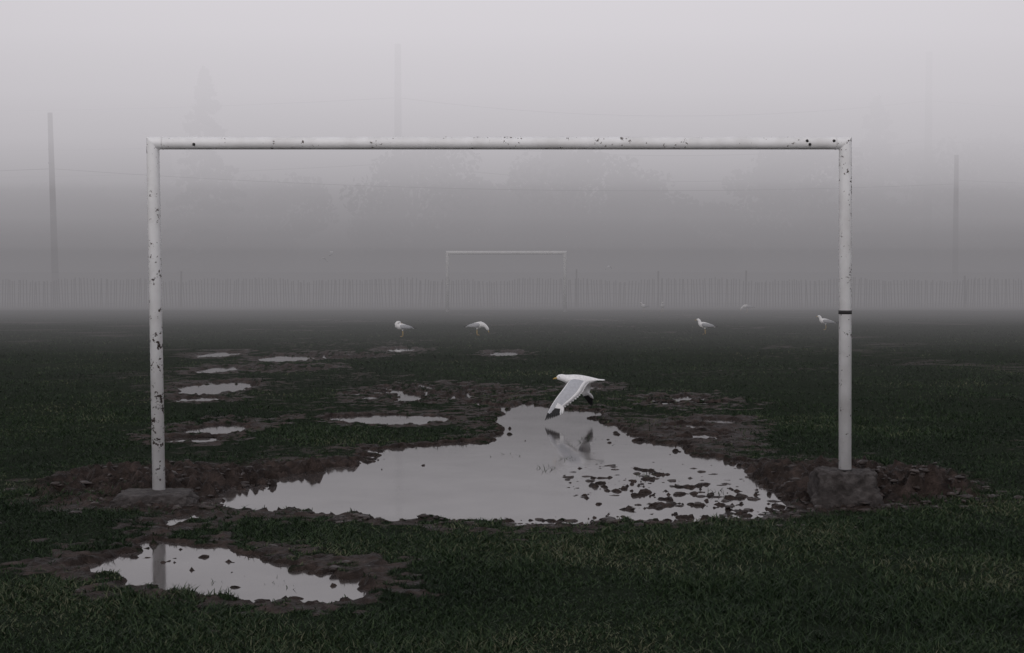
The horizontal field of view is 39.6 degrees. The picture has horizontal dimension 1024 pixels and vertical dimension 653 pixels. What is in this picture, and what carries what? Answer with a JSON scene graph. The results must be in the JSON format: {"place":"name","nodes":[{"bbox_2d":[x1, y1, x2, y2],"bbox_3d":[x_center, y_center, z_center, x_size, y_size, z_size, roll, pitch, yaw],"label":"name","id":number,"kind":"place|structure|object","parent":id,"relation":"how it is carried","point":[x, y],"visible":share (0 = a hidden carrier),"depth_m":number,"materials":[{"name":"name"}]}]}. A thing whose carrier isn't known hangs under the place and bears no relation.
{"place":"outdoors","nodes":[
{"label":"outdoors","id":0,"kind":"place"},
{"bbox_2d":[0,275,1023,652],"bbox_3d":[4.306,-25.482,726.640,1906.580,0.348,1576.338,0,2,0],"label":"ground","id":1,"kind":"structure","parent":0,"point":[760,467],"depth_m":16.01,"materials":[{"name":"green soil"}]},
{"bbox_2d":[0,184,39,271],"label":"deciduous tree","id":2,"kind":"object","parent":1,"relation":"on","point":[4,194],"visible":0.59,"depth_m":100.23,"materials":[{"name":"grey plant"}]},
{"bbox_2d":[47,112,58,304],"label":"utility pole","id":3,"kind":"object","parent":1,"relation":"on","point":[54,247],"visible":0.92,"depth_m":72.72,"materials":[{"name":"grey wood"}]},
{"bbox_2d":[0,177,140,295],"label":"deciduous tree","id":4,"kind":"object","parent":1,"relation":"on","point":[85,220],"visible":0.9,"depth_m":100.28,"materials":[{"name":"grey plant"}]},
{"bbox_2d":[108,488,200,508],"bbox_3d":[-2.525,1.275,10.118,0.691,0.219,0.504,0,2,-6],"label":"concrete footing","id":5,"kind":"object","parent":1,"relation":"on","point":[178,496],"visible":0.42,"depth_m":9.95,"materials":[{"name":"grey concrete"}]},
{"bbox_2d":[146,136,851,489],"bbox_3d":[-0.080,-0.076,10.143,5.031,2.548,0.104,0,2,0],"label":"soccer goal","id":6,"kind":"object","parent":5,"relation":"on","point":[155,145],"visible":0.95,"depth_m":10.07,"materials":[{"name":"white paint"}]},
{"bbox_2d":[109,149,202,296],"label":"pine tree","id":7,"kind":"object","parent":1,"relation":"on","point":[168,239],"visible":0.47,"depth_m":97.36,"materials":[{"name":"grey plant"}]},
{"bbox_2d":[168,437,220,441],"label":"puddle","id":8,"kind":"object","parent":1,"relation":"on","point":[200,439],"visible":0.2,"depth_m":14.07,"materials":[{"name":"liquid"}]},
{"bbox_2d":[175,397,221,401],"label":"puddle","id":9,"kind":"object","parent":1,"relation":"on","point":[199,399],"visible":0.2,"depth_m":18.54,"materials":[{"name":"liquid"}]},
{"bbox_2d":[161,66,261,298],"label":"pine tree","id":10,"kind":"object","parent":1,"relation":"on","point":[199,223],"visible":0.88,"depth_m":90.13,"materials":[{"name":"grey plant"}]},
{"bbox_2d":[181,424,247,437],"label":"puddle","id":11,"kind":"object","parent":1,"relation":"on","point":[217,429],"visible":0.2,"depth_m":14.97,"materials":[{"name":"liquid"}]},
{"bbox_2d":[178,382,255,396],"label":"puddle","id":12,"kind":"object","parent":1,"relation":"on","point":[215,388],"visible":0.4,"depth_m":20.49,"materials":[{"name":"liquid"}]},
{"bbox_2d":[68,541,368,602],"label":"puddle","id":13,"kind":"object","parent":1,"relation":"on","point":[253,577],"visible":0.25,"depth_m":7.76,"materials":[{"name":"liquid"}]},
{"bbox_2d":[196,352,240,357],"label":"puddle","id":14,"kind":"object","parent":1,"relation":"on","point":[219,354],"visible":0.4,"depth_m":28.85,"materials":[{"name":"liquid"}]},
{"bbox_2d":[195,366,262,372],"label":"puddle","id":15,"kind":"object","parent":1,"relation":"on","point":[215,369],"visible":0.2,"depth_m":24.34,"materials":[{"name":"liquid"}]},
{"bbox_2d":[211,172,339,297],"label":"deciduous tree","id":16,"kind":"object","parent":1,"relation":"on","point":[268,196],"visible":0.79,"depth_m":93.94,"materials":[{"name":"grey plant"}]},
{"bbox_2d":[258,356,326,361],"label":"puddle","id":17,"kind":"object","parent":1,"relation":"on","point":[281,358],"visible":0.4,"depth_m":27.49,"materials":[{"name":"liquid"}]},
{"bbox_2d":[394,44,402,297],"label":"utility pole","id":18,"kind":"object","parent":1,"relation":"on","point":[398,212],"visible":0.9,"depth_m":93.51,"materials":[{"name":"grey wood"}]},
{"bbox_2d":[0,97,1023,190],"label":"overhead wires","id":19,"kind":"object","parent":18,"relation":"attached to","point":[529,150],"visible":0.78,"depth_m":93.50,"materials":[{"name":"grey metal"}]},
{"bbox_2d":[386,348,414,351],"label":"puddle","id":20,"kind":"object","parent":1,"relation":"on","point":[400,349],"visible":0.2,"depth_m":30.75,"materials":[{"name":"liquid"}]},
{"bbox_2d":[395,321,416,336],"bbox_3d":[-2.730,0.058,36.548,0.574,0.403,0.200,-1,2,-14],"label":"seagull","id":21,"kind":"object","parent":1,"relation":"on","point":[399,325],"visible":1,"depth_m":36.46,"materials":[{"name":"white"}]},
{"bbox_2d":[351,384,476,400],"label":"puddle","id":22,"kind":"object","parent":1,"relation":"on","point":[403,396],"visible":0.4,"depth_m":19.31,"materials":[{"name":"liquid"}]},
{"bbox_2d":[339,149,502,297],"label":"deciduous tree","id":23,"kind":"object","parent":1,"relation":"on","point":[371,227],"visible":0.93,"depth_m":92.96,"materials":[{"name":"grey plant"}]},
{"bbox_2d":[463,321,488,334],"bbox_3d":[-0.944,0.048,37.234,0.700,0.362,0.208,0,2,11],"label":"seagull","id":24,"kind":"object","parent":1,"relation":"on","point":[478,325],"visible":0.98,"depth_m":37.15,"materials":[{"name":"white"}]},
{"bbox_2d":[425,176,557,296],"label":"deciduous tree","id":25,"kind":"object","parent":1,"relation":"on","point":[500,238],"visible":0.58,"depth_m":96.44,"materials":[{"name":"grey plant"}]},
{"bbox_2d":[166,402,828,525],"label":"puddle","id":26,"kind":"object","parent":1,"relation":"on","point":[465,480],"visible":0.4,"depth_m":11.28,"materials":[{"name":"liquid"}]},
{"bbox_2d":[490,352,518,355],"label":"puddle","id":27,"kind":"object","parent":1,"relation":"on","point":[504,353],"visible":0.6,"depth_m":29.21,"materials":[{"name":"liquid"}]},
{"bbox_2d":[446,251,566,311],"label":"soccer goal","id":28,"kind":"object","parent":1,"relation":"on","point":[564,253],"visible":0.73,"depth_m":60.47,"materials":[{"name":"white paint"}]},
{"bbox_2d":[0,312,1023,652],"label":"grass","id":29,"kind":"structure","parent":1,"relation":"on","point":[754,606],"depth_m":8.18,"materials":[{"name":"green plant"}]},
{"bbox_2d":[0,195,1023,294],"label":"distant treeline","id":30,"kind":"object","parent":1,"relation":"on","point":[310,264],"visible":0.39,"depth_m":109.93,"materials":[{"name":"grey plant"}]},
{"bbox_2d":[0,459,1023,592],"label":"mud clods","id":31,"kind":"object","parent":1,"relation":"on","point":[610,519],"visible":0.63,"depth_m":10.06,"materials":[{"name":"brown soil"}]},
{"bbox_2d":[480,386,605,394],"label":"puddle","id":32,"kind":"object","parent":1,"relation":"on","point":[592,387],"visible":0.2,"depth_m":20.49,"materials":[{"name":"liquid"}]},
{"bbox_2d":[492,149,658,297],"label":"deciduous tree","id":33,"kind":"object","parent":1,"relation":"on","point":[551,226],"visible":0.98,"depth_m":92.45,"materials":[{"name":"grey plant"}]},
{"bbox_2d":[573,168,703,297],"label":"deciduous tree","id":34,"kind":"object","parent":1,"relation":"on","point":[630,254],"visible":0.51,"depth_m":95.11,"materials":[{"name":"grey plant"}]},
{"bbox_2d":[651,396,727,402],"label":"puddle","id":35,"kind":"object","parent":1,"relation":"on","point":[677,399],"visible":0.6,"depth_m":18.54,"materials":[{"name":"liquid"}]},
{"bbox_2d":[641,200,748,297],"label":"deciduous tree","id":36,"kind":"object","parent":1,"relation":"on","point":[720,257],"visible":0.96,"depth_m":94.03,"materials":[{"name":"grey plant"}]},
{"bbox_2d":[696,318,717,333],"bbox_3d":[5.184,-0.002,37.914,0.638,0.421,0.192,1,2,20],"label":"seagull","id":37,"kind":"object","parent":1,"relation":"on","point":[704,325],"visible":1,"depth_m":37.87,"materials":[{"name":"white"}]},
{"bbox_2d":[741,304,754,311],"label":"seagull","id":38,"kind":"object","parent":1,"relation":"on","point":[746,306],"visible":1,"depth_m":59.44,"materials":[{"name":"white"}]},
{"bbox_2d":[722,149,869,297],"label":"deciduous tree","id":39,"kind":"object","parent":1,"relation":"on","point":[812,219],"visible":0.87,"depth_m":93.99,"materials":[{"name":"grey plant"}]},
{"bbox_2d":[816,315,837,329],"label":"seagull","id":40,"kind":"object","parent":1,"relation":"on","point":[824,321],"visible":1,"depth_m":40.97,"materials":[{"name":"white"}]},
{"bbox_2d":[807,466,883,507],"bbox_3d":[2.394,1.203,10.128,0.580,0.403,0.493,0,2,7],"label":"concrete footing","id":41,"kind":"object","parent":1,"relation":"on","point":[827,487],"visible":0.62,"depth_m":9.96,"materials":[{"name":"grey concrete"}]},
{"bbox_2d":[810,95,946,296],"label":"pine tree","id":42,"kind":"object","parent":1,"relation":"on","point":[871,263],"visible":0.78,"depth_m":97.02,"materials":[{"name":"grey plant"}]},
{"bbox_2d":[922,51,931,297],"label":"utility pole","id":43,"kind":"object","parent":1,"relation":"on","point":[927,242],"visible":0.91,"depth_m":93.52,"materials":[{"name":"grey wood"}]},
{"bbox_2d":[875,131,1023,296],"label":"deciduous tree","id":44,"kind":"object","parent":1,"relation":"on","point":[998,210],"visible":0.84,"depth_m":95.78,"materials":[{"name":"grey plant"}]},
{"bbox_2d":[952,155,958,302],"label":"utility pole","id":45,"kind":"object","parent":1,"relation":"on","point":[955,225],"visible":0.91,"depth_m":78.74,"materials":[{"name":"grey wood"}]},
{"bbox_2d":[972,187,1023,275],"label":"deciduous tree","id":46,"kind":"object","parent":1,"relation":"on","point":[1015,258],"visible":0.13,"depth_m":100.86,"materials":[{"name":"grey plant"}]},
{"bbox_2d":[0,0,1023,274],"label":"sky","id":47,"kind":"structure","parent":0,"point":[671,60],"materials":[{"name":"grey"}]},
{"bbox_2d":[545,374,604,419],"bbox_3d":[0.657,0.773,15.800,0.822,0.483,0.451,-1,2,-30],"label":"seagull","id":48,"kind":"object","parent":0,"point":[576,386],"visible":1,"depth_m":15.63,"materials":[{"name":"white"}]}
]}

